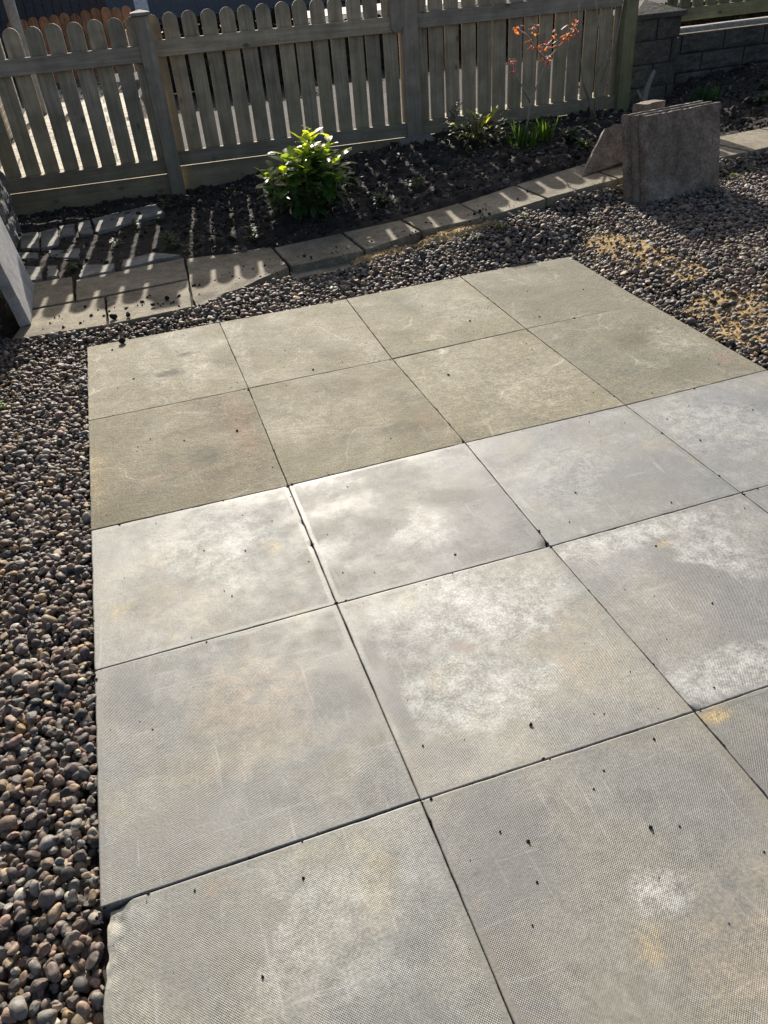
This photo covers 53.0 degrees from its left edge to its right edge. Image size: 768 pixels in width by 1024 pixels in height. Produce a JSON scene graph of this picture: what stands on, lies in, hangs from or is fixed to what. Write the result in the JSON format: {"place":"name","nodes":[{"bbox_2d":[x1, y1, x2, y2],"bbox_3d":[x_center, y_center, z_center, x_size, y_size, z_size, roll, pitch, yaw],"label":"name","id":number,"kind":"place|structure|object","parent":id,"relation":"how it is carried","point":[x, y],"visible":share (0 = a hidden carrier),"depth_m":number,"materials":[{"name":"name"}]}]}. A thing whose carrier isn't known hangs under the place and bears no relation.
{"place":"outdoors","nodes":[
{"label":"outdoors","id":0,"kind":"place"},
{"bbox_2d":[0,0,113,78],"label":"dark shed","id":1,"kind":"structure","parent":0,"point":[36,9],"depth_m":14.19,"materials":[{"name":"brown wood"}]},
{"bbox_2d":[0,83,156,176],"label":"neighbour paving","id":2,"kind":"structure","parent":0,"point":[52,137],"depth_m":8.49,"materials":[{"name":"beige concrete"}]},
{"bbox_2d":[3,0,47,114],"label":"drainpipe post","id":3,"kind":"object","parent":2,"relation":"on","point":[12,14],"visible":0.39,"depth_m":9.53,"materials":[{"name":"grey paint"}]},
{"bbox_2d":[133,0,148,10],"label":"gate post","id":4,"kind":"object","parent":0,"point":[141,4],"depth_m":12.17,"materials":[{"name":"blue paint"}]},
{"bbox_2d":[105,0,345,21],"bbox_3d":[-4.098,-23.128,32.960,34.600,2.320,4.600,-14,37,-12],"label":"garage","id":5,"kind":"structure","parent":0,"point":[158,9],"depth_m":30.90,"materials":[{"name":"grey"}]},
{"bbox_2d":[176,82,430,149],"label":"neighbour patio","id":6,"kind":"structure","parent":0,"point":[268,116],"depth_m":8.60,"materials":[{"name":"grey concrete"}]},
{"bbox_2d":[161,0,460,32],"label":"pavement","id":7,"kind":"structure","parent":0,"point":[344,9],"depth_m":26.07,"materials":[{"name":"concrete"}]},
{"bbox_2d":[0,0,730,168],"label":"neighbour yard","id":8,"kind":"structure","parent":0,"point":[343,3],"depth_m":10.96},
{"bbox_2d":[0,40,22,139],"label":"brick wall","id":9,"kind":"structure","parent":8,"relation":"on","point":[6,122],"depth_m":8.73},
{"bbox_2d":[7,6,136,85],"bbox_3d":[-5.027,-7.639,12.627,1.950,1.002,0.060,-14,37,-12],"label":"picket fence","id":10,"kind":"object","parent":8,"relation":"on","point":[85,17],"visible":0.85,"depth_m":12.46,"materials":[{"name":"orange wood"}]},
{"bbox_2d":[160,7,299,93],"bbox_3d":[-2.160,-6.414,10.742,2.140,0.942,0.901,-14,37,-12],"label":"clipped hedge","id":11,"kind":"object","parent":8,"relation":"on","point":[273,19],"visible":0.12,"depth_m":10.54,"materials":[{"name":"plant"}]},
{"bbox_2d":[309,5,614,76],"bbox_3d":[1.256,-7.429,11.914,5.448,0.723,0.904,-14,37,-12],"label":"clipped hedge","id":12,"kind":"object","parent":8,"relation":"on","point":[365,59],"visible":0.05,"depth_m":11.49,"materials":[{"name":"plant"}]},
{"bbox_2d":[565,0,767,83],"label":"clipped hedge","id":13,"kind":"object","parent":8,"relation":"on","point":[722,19],"visible":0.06,"depth_m":8.54,"materials":[{"name":"plant"}]},
{"bbox_2d":[0,62,767,338],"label":"planting bed soil","id":14,"kind":"structure","parent":0,"point":[92,251],"depth_m":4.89,"materials":[{"name":"black soil"}]},
{"bbox_2d":[0,171,20,338],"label":"garden wall","id":15,"kind":"structure","parent":14,"relation":"on","point":[8,216],"depth_m":4.84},
{"bbox_2d":[18,252,38,260],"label":"garden stone","id":16,"kind":"object","parent":14,"relation":"on","point":[30,256],"visible":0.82,"depth_m":4.60,"materials":[{"name":"grey stone"}]},
{"bbox_2d":[20,232,39,250],"bbox_3d":[-2.232,-1.689,4.864,0.111,0.058,0.451,-16,37,-15],"label":"garden stone","id":17,"kind":"object","parent":14,"relation":"on","point":[31,240],"visible":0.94,"depth_m":4.83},
{"bbox_2d":[26,266,42,282],"bbox_3d":[-1.968,-1.328,4.346,0.080,0.058,0.306,-16,37,-15],"label":"garden stone","id":18,"kind":"object","parent":14,"relation":"on","point":[35,274],"visible":0.7,"depth_m":4.31,"materials":[{"name":"grey stone"}]},
{"bbox_2d":[41,228,59,250],"bbox_3d":[-2.117,-1.721,4.892,0.110,0.059,0.442,-16,37,-14],"label":"garden stone","id":19,"kind":"object","parent":14,"relation":"on","point":[50,239],"visible":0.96,"depth_m":4.84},
{"bbox_2d":[46,265,58,280],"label":"garden stone","id":20,"kind":"object","parent":14,"relation":"on","point":[52,272],"visible":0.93,"depth_m":4.30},
{"bbox_2d":[32,277,74,309],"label":"flagstone","id":21,"kind":"object","parent":14,"relation":"on","point":[54,292],"visible":0.84,"depth_m":4.03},
{"bbox_2d":[12,298,107,345],"bbox_3d":[-1.564,-0.914,3.738,0.427,0.057,0.408,-14,37,-12],"label":"flagstone","id":22,"kind":"object","parent":14,"relation":"on","point":[42,318],"visible":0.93,"depth_m":3.70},
{"bbox_2d":[0,217,33,326],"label":"spare slab","id":23,"kind":"object","parent":22,"relation":"on","point":[16,286],"depth_m":3.70,"materials":[{"name":"grey concrete"}]},
{"bbox_2d":[48,248,79,260],"bbox_3d":[-1.906,-1.514,4.598,0.189,0.058,0.284,-14,37,-12],"label":"garden stone","id":24,"kind":"object","parent":14,"relation":"on","point":[71,254],"visible":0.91,"depth_m":4.58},
{"bbox_2d":[59,224,75,238],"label":"garden stone","id":25,"kind":"object","parent":14,"relation":"on","point":[66,231],"visible":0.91,"depth_m":4.97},
{"bbox_2d":[63,261,81,273],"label":"weed","id":26,"kind":"object","parent":14,"relation":"on","point":[74,265],"visible":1,"depth_m":4.35,"materials":[{"name":"green plant"}]},
{"bbox_2d":[77,220,93,236],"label":"garden stone","id":27,"kind":"object","parent":14,"relation":"on","point":[85,229],"visible":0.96,"depth_m":4.98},
{"bbox_2d":[79,263,114,278],"bbox_3d":[-1.604,-1.340,4.317,0.195,0.058,0.225,-14,37,-12],"label":"garden stone","id":28,"kind":"object","parent":14,"relation":"on","point":[87,271],"visible":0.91,"depth_m":4.28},
{"bbox_2d":[108,237,125,246],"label":"weed","id":29,"kind":"object","parent":14,"relation":"on","point":[114,239],"visible":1,"depth_m":4.65,"materials":[{"name":"green plant"}]},
{"bbox_2d":[92,204,164,234],"bbox_3d":[-1.717,-1.951,5.164,0.559,0.060,0.357,-28,41,-28],"label":"garden stone","id":30,"kind":"object","parent":14,"relation":"on","point":[105,224],"visible":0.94,"depth_m":5.13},
{"bbox_2d":[76,258,188,302],"bbox_3d":[-1.350,-1.238,4.155,0.591,0.058,0.428,-14,37,-12],"label":"flagstone","id":31,"kind":"object","parent":14,"relation":"on","point":[104,286],"visible":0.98,"depth_m":4.11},
{"bbox_2d":[129,219,140,227],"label":"weed","id":32,"kind":"object","parent":14,"relation":"on","point":[133,223],"visible":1,"depth_m":4.96,"materials":[{"name":"green plant"}]},
{"bbox_2d":[121,252,180,270],"bbox_3d":[-1.348,-1.431,4.411,0.338,0.058,0.162,-21,39,-21],"label":"garden stone","id":33,"kind":"object","parent":14,"relation":"on","point":[144,260],"visible":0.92,"depth_m":4.37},
{"bbox_2d":[159,197,175,209],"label":"weed","id":34,"kind":"object","parent":14,"relation":"on","point":[162,201],"visible":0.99,"depth_m":5.32,"materials":[{"name":"green plant"}]},
{"bbox_2d":[160,231,180,250],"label":"weed","id":35,"kind":"object","parent":14,"relation":"on","point":[167,241],"visible":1,"depth_m":4.52,"materials":[{"name":"green plant"}]},
{"bbox_2d":[223,187,236,196],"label":"weed","id":36,"kind":"object","parent":14,"relation":"on","point":[229,191],"visible":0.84,"depth_m":5.39,"materials":[{"name":"green plant"}]},
{"bbox_2d":[240,225,263,240],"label":"weed","id":37,"kind":"object","parent":14,"relation":"on","point":[251,233],"visible":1,"depth_m":4.51,"materials":[{"name":"green plant"}]},
{"bbox_2d":[254,125,357,219],"bbox_3d":[-0.470,-2.025,4.569,0.622,0.478,0.553,-3,36,3],"label":"evergreen shrub","id":38,"kind":"object","parent":14,"relation":"on","point":[312,168],"visible":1,"depth_m":4.50,"materials":[{"name":"green plant"}]},
{"bbox_2d":[341,175,363,189],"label":"weed","id":39,"kind":"object","parent":14,"relation":"on","point":[353,180],"visible":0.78,"depth_m":4.91,"materials":[{"name":"green plant"}]},
{"bbox_2d":[372,192,390,205],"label":"weed","id":40,"kind":"object","parent":14,"relation":"on","point":[382,200],"visible":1,"depth_m":4.67,"materials":[{"name":"green plant"}]},
{"bbox_2d":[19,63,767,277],"bbox_3d":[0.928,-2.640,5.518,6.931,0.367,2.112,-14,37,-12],"label":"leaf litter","id":41,"kind":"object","parent":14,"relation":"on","point":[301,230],"visible":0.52,"depth_m":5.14,"materials":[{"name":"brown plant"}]},
{"bbox_2d":[397,133,434,146],"bbox_3d":[0.243,-2.782,5.800,0.282,0.085,0.171,-14,37,-12],"label":"garden stone","id":42,"kind":"object","parent":14,"relation":"on","point":[419,138],"visible":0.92,"depth_m":5.76,"materials":[{"name":"grey stone"}]},
{"bbox_2d":[408,177,425,186],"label":"weed","id":43,"kind":"object","parent":14,"relation":"on","point":[416,183],"visible":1,"depth_m":4.77,"materials":[{"name":"green plant"}]},
{"bbox_2d":[403,204,484,238],"bbox_3d":[0.332,-1.646,4.376,0.372,0.086,0.351,-14,37,-12],"label":"flagstone","id":44,"kind":"object","parent":14,"relation":"on","point":[446,216],"visible":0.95,"depth_m":4.33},
{"bbox_2d":[445,99,462,136],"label":"young plant","id":45,"kind":"object","parent":14,"relation":"on","point":[453,116],"visible":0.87,"depth_m":5.61,"materials":[{"name":"green plant"}]},
{"bbox_2d":[440,105,517,152],"bbox_3d":[0.672,-2.734,5.454,0.548,0.251,0.471,-14,37,-12],"label":"leafy plant","id":46,"kind":"object","parent":14,"relation":"on","point":[482,121],"visible":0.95,"depth_m":5.44,"materials":[{"name":"green plant"}]},
{"bbox_2d":[461,186,545,225],"bbox_3d":[0.683,-1.782,4.473,0.400,0.086,0.425,-14,37,-12],"label":"flagstone","id":47,"kind":"object","parent":14,"relation":"on","point":[497,202],"visible":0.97,"depth_m":4.41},
{"bbox_2d":[503,118,544,148],"bbox_3d":[0.956,-2.584,5.280,0.288,0.226,0.311,-14,37,-12],"label":"bulb clump","id":48,"kind":"object","parent":14,"relation":"on","point":[522,138],"visible":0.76,"depth_m":5.26,"materials":[{"name":"green plant"}]},
{"bbox_2d":[505,19,578,132],"bbox_3d":[1.054,-2.870,5.195,0.561,0.736,0.141,-14,37,-12],"label":"red leaved shrub","id":49,"kind":"object","parent":14,"relation":"on","point":[568,35],"visible":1,"depth_m":5.08,"materials":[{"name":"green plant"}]},
{"bbox_2d":[530,116,558,141],"bbox_3d":[1.118,-2.691,5.414,0.185,0.183,0.187,9,38,18],"label":"bulb clump","id":50,"kind":"object","parent":14,"relation":"on","point":[544,135],"visible":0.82,"depth_m":5.42,"materials":[{"name":"green plant"}]},
{"bbox_2d":[516,166,616,206],"bbox_3d":[1.077,-1.954,4.608,0.488,0.082,0.481,-14,37,-12],"label":"flagstone","id":51,"kind":"object","parent":14,"relation":"on","point":[551,189],"visible":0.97,"depth_m":4.52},
{"bbox_2d":[581,124,621,176],"bbox_3d":[1.431,-2.244,4.739,0.690,0.261,0.212,-21,38,-21],"label":"spare slab","id":52,"kind":"object","parent":51,"relation":"on","point":[606,153],"depth_m":4.68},
{"bbox_2d":[558,126,583,142],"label":"weed","id":53,"kind":"object","parent":14,"relation":"on","point":[570,132],"visible":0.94,"depth_m":5.33,"materials":[{"name":"green plant"}]},
{"bbox_2d":[574,137,593,151],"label":"weed","id":54,"kind":"object","parent":14,"relation":"on","point":[582,142],"visible":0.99,"depth_m":5.05,"materials":[{"name":"green plant"}]},
{"bbox_2d":[578,0,623,122],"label":"bare rose bush","id":55,"kind":"object","parent":14,"relation":"on","point":[593,111],"visible":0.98,"depth_m":5.61,"materials":[{"name":"brown plant"}]},
{"bbox_2d":[637,70,655,101],"bbox_3d":[2.004,-3.207,5.915,0.145,0.325,0.054,-14,37,-12],"label":"cut stump","id":56,"kind":"object","parent":14,"relation":"on","point":[643,96],"visible":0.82,"depth_m":5.89,"materials":[{"name":"grey wood"}]},
{"bbox_2d":[606,0,687,105],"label":"block pillar","id":57,"kind":"structure","parent":14,"relation":"on","point":[657,39],"depth_m":6.22,"materials":[{"name":"concrete"}]},
{"bbox_2d":[689,83,724,102],"bbox_3d":[2.556,-3.327,6.104,0.256,0.145,0.254,9,38,19],"label":"bulb clump","id":58,"kind":"object","parent":14,"relation":"on","point":[705,95],"visible":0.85,"depth_m":6.11,"materials":[{"name":"green plant"}]},
{"bbox_2d":[671,16,767,85],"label":"block wall","id":59,"kind":"structure","parent":14,"relation":"on","point":[703,53],"depth_m":6.64,"materials":[{"name":"concrete"}]},
{"bbox_2d":[667,0,767,20],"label":"picket fence","id":60,"kind":"object","parent":59,"relation":"on","point":[697,10],"visible":0.72,"depth_m":6.57,"materials":[{"name":"grey wood"}]},
{"bbox_2d":[755,91,767,104],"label":"weed","id":61,"kind":"object","parent":14,"relation":"on","point":[763,99],"visible":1,"depth_m":5.80,"materials":[{"name":"green plant"}]},
{"bbox_2d":[758,79,767,89],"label":"weed","id":62,"kind":"object","parent":14,"relation":"on","point":[764,84],"visible":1,"depth_m":6.13,"materials":[{"name":"green plant"}]},
{"bbox_2d":[0,149,767,1023],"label":"gravel base","id":63,"kind":"object","parent":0,"point":[84,908],"visible":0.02,"depth_m":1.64,"materials":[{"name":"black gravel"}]},
{"bbox_2d":[74,383,83,390],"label":"weed","id":64,"kind":"object","parent":63,"relation":"on","point":[79,386],"visible":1,"depth_m":3.13,"materials":[{"name":"green plant"}]},
{"bbox_2d":[107,280,192,330],"bbox_3d":[-1.160,-1.029,3.844,0.423,0.058,0.447,-14,37,-12],"label":"flagstone","id":65,"kind":"object","parent":63,"relation":"on","point":[145,312],"visible":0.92,"depth_m":3.80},
{"bbox_2d":[109,314,117,318],"bbox_3d":[-1.284,-0.929,3.653,0.037,0.030,0.023,-14,37,-12],"label":"soil lump","id":66,"kind":"object","parent":65,"relation":"on","point":[113,316],"visible":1,"depth_m":3.65,"materials":[{"name":"black soil"}]},
{"bbox_2d":[87,323,247,420],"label":"paving slab","id":67,"kind":"structure","parent":63,"relation":"on","point":[199,362],"depth_m":3.20,"materials":[{"name":"concrete"}]},
{"bbox_2d":[118,338,125,343],"bbox_3d":[-1.183,-0.774,3.477,0.033,0.027,0.019,-14,37,-12],"label":"soil lump","id":68,"kind":"object","parent":67,"relation":"on","point":[121,340],"visible":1,"depth_m":3.47,"materials":[{"name":"black soil"}]},
{"bbox_2d":[88,389,286,530],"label":"paving slab","id":69,"kind":"structure","parent":63,"relation":"on","point":[215,456],"depth_m":2.61,"materials":[{"name":"concrete"}]},
{"bbox_2d":[91,486,334,670],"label":"paving slab","id":70,"kind":"structure","parent":63,"relation":"on","point":[167,593],"depth_m":2.09,"materials":[{"name":"grey concrete"}]},
{"bbox_2d":[186,247,289,308],"bbox_3d":[-0.786,-1.254,4.116,0.531,0.082,0.778,-14,37,-12],"label":"flagstone","id":71,"kind":"object","parent":63,"relation":"on","point":[205,272],"visible":0.98,"depth_m":4.08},
{"bbox_2d":[95,605,419,918],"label":"paving slab","id":72,"kind":"structure","parent":63,"relation":"on","point":[258,741],"depth_m":1.61,"materials":[{"name":"grey concrete"}]},
{"bbox_2d":[220,299,390,388],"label":"paving slab","id":73,"kind":"structure","parent":63,"relation":"on","point":[335,336],"depth_m":3.34,"materials":[{"name":"concrete"}]},
{"bbox_2d":[103,801,512,1023],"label":"paving slab","id":74,"kind":"structure","parent":63,"relation":"on","point":[368,921],"depth_m":1.29,"materials":[{"name":"grey concrete"}]},
{"bbox_2d":[274,234,363,272],"bbox_3d":[-0.364,-1.432,4.270,0.412,0.080,0.412,-14,37,-12],"label":"flagstone","id":75,"kind":"object","parent":63,"relation":"on","point":[320,250],"visible":0.99,"depth_m":4.20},
{"bbox_2d":[290,262,361,280],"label":"edging slab","id":76,"kind":"structure","parent":63,"relation":"on","point":[305,273],"depth_m":4.08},
{"bbox_2d":[249,359,462,484],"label":"paving slab","id":77,"kind":"structure","parent":63,"relation":"on","point":[308,421],"depth_m":2.74,"materials":[{"name":"concrete"}]},
{"bbox_2d":[348,245,413,265],"bbox_3d":[-0.013,-1.377,4.138,0.387,0.067,0.145,-14,37,-12],"label":"sand spill","id":78,"kind":"object","parent":63,"relation":"on","point":[373,256],"visible":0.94,"depth_m":4.12,"materials":[{"name":"sand"}]},
{"bbox_2d":[344,221,420,254],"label":"flagstone","id":79,"kind":"object","parent":63,"relation":"on","point":[376,234],"visible":0.96,"depth_m":4.26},
{"bbox_2d":[365,240,423,263],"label":"edging slab","id":80,"kind":"structure","parent":63,"relation":"on","point":[416,248],"depth_m":4.18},
{"bbox_2d":[42,190,767,977],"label":"soil crumbs","id":81,"kind":"object","parent":63,"relation":"on","point":[328,474],"visible":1,"depth_m":2.48,"materials":[{"name":"black soil"}]},
{"bbox_2d":[289,443,545,602],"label":"paving slab","id":82,"kind":"structure","parent":63,"relation":"on","point":[402,522],"depth_m":2.22,"materials":[{"name":"grey concrete"}]},
{"bbox_2d":[347,277,524,359],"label":"paving slab","id":83,"kind":"structure","parent":63,"relation":"on","point":[413,320],"depth_m":3.47,"materials":[{"name":"concrete"}]},
{"bbox_2d":[413,219,499,248],"bbox_3d":[0.386,-1.519,4.230,0.578,0.098,0.176,-18,38,-17],"label":"sand spill","id":84,"kind":"object","parent":63,"relation":"on","point":[446,235],"visible":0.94,"depth_m":4.19,"materials":[{"name":"sand"}]},
{"bbox_2d":[470,233,481,239],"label":"weed","id":85,"kind":"object","parent":63,"relation":"on","point":[476,234],"visible":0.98,"depth_m":4.11,"materials":[{"name":"green plant"}]},
{"bbox_2d":[492,220,506,230],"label":"weed","id":86,"kind":"object","parent":63,"relation":"on","point":[498,223],"visible":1,"depth_m":4.16,"materials":[{"name":"green plant"}]},
{"bbox_2d":[393,329,624,442],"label":"paving slab","id":87,"kind":"structure","parent":63,"relation":"on","point":[498,385],"depth_m":2.87,"materials":[{"name":"concrete"}]},
{"bbox_2d":[337,547,692,801],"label":"paving slab","id":88,"kind":"structure","parent":63,"relation":"on","point":[448,657],"depth_m":1.74,"materials":[{"name":"grey concrete"}]},
{"bbox_2d":[518,213,528,220],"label":"weed","id":89,"kind":"object","parent":63,"relation":"on","point":[523,214],"visible":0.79,"depth_m":4.22,"materials":[{"name":"green plant"}]},
{"bbox_2d":[461,257,645,328],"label":"paving slab","id":90,"kind":"structure","parent":63,"relation":"on","point":[560,294],"depth_m":3.61,"materials":[{"name":"concrete"}]},
{"bbox_2d":[421,713,767,1023],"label":"paving slab","id":91,"kind":"structure","parent":63,"relation":"on","point":[619,931],"depth_m":1.34,"materials":[{"name":"grey concrete"}]},
{"bbox_2d":[580,164,622,186],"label":"flagstone","id":92,"kind":"object","parent":63,"relation":"on","point":[616,172],"visible":0.15,"depth_m":4.61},
{"bbox_2d":[466,406,739,547],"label":"paving slab","id":93,"kind":"structure","parent":63,"relation":"on","point":[651,471],"depth_m":2.35,"materials":[{"name":"grey concrete"}]},
{"bbox_2d":[527,303,766,405],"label":"paving slab","id":94,"kind":"structure","parent":63,"relation":"on","point":[640,353],"depth_m":3.01,"materials":[{"name":"concrete"}]},
{"bbox_2d":[584,227,712,284],"bbox_3d":[1.270,-1.258,3.781,0.217,0.086,0.947,-15,37,-14],"label":"sand spill","id":95,"kind":"object","parent":63,"relation":"on","point":[606,244],"visible":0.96,"depth_m":3.82,"materials":[{"name":"sand"}]},
{"bbox_2d":[551,494,767,712],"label":"paving slab","id":96,"kind":"structure","parent":63,"relation":"on","point":[686,572],"depth_m":1.92,"materials":[{"name":"grey concrete"}]},
{"bbox_2d":[621,100,702,202],"bbox_3d":[1.602,-2.030,4.413,0.562,0.521,0.045,-20,27,-19],"label":"spare slab","id":97,"kind":"object","parent":63,"relation":"on","point":[626,154],"depth_m":4.29,"materials":[{"name":"grey concrete"}]},
{"bbox_2d":[632,99,665,112],"bbox_3d":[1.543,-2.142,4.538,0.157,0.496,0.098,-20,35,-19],"label":"stone offcut","id":98,"kind":"object","parent":97,"relation":"on","point":[647,105],"visible":0.21,"depth_m":4.39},
{"bbox_2d":[630,101,711,203],"bbox_3d":[1.643,-2.014,4.388,0.557,0.519,0.045,-20,27,-19],"label":"spare slab","id":99,"kind":"object","parent":63,"relation":"on","point":[635,158],"depth_m":4.27,"materials":[{"name":"grey concrete"}]},
{"bbox_2d":[639,102,720,203],"bbox_3d":[1.680,-1.997,4.361,0.557,0.517,0.046,-20,27,-19],"label":"spare slab","id":100,"kind":"object","parent":63,"relation":"on","point":[679,151],"depth_m":4.32,"materials":[{"name":"grey concrete"}]},
{"bbox_2d":[627,370,767,493],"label":"paving slab","id":101,"kind":"structure","parent":63,"relation":"on","point":[725,423],"depth_m":2.54,"materials":[{"name":"grey concrete"}]},
{"bbox_2d":[684,284,767,352],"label":"sand spill","id":102,"kind":"object","parent":63,"relation":"on","point":[745,313],"visible":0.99,"depth_m":3.17,"materials":[{"name":"sand"}]},
{"bbox_2d":[695,687,767,798],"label":"paving slab","id":103,"kind":"structure","parent":63,"relation":"on","point":[738,727],"depth_m":1.57,"materials":[{"name":"grey concrete"}]},
{"bbox_2d":[719,146,747,162],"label":"flagstone","id":104,"kind":"object","parent":63,"relation":"on","point":[727,153],"visible":0.22,"depth_m":4.77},
{"bbox_2d":[720,129,767,155],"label":"flagstone","id":105,"kind":"object","parent":63,"relation":"on","point":[751,142],"visible":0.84,"depth_m":5.00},
{"bbox_2d":[746,164,757,170],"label":"weed","id":106,"kind":"object","parent":63,"relation":"on","point":[752,168],"visible":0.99,"depth_m":4.70,"materials":[{"name":"green plant"}]},
{"bbox_2d":[743,486,767,512],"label":"paving slab","id":107,"kind":"structure","parent":63,"relation":"on","point":[758,497],"depth_m":2.20,"materials":[{"name":"grey concrete"}]},
{"bbox_2d":[445,92,593,117],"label":"neighbour path","id":108,"kind":"structure","parent":0,"point":[520,106],"depth_m":7.98,"materials":[{"name":"grey concrete"}]},
{"label":"ground","id":109,"kind":"structure","parent":0,"visible":0},
{"bbox_2d":[0,0,638,214],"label":"picket fence","id":110,"kind":"object","parent":109,"relation":"on","point":[176,167],"visible":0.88,"depth_m":5.48,"materials":[{"name":"grey wood"}]}
]}

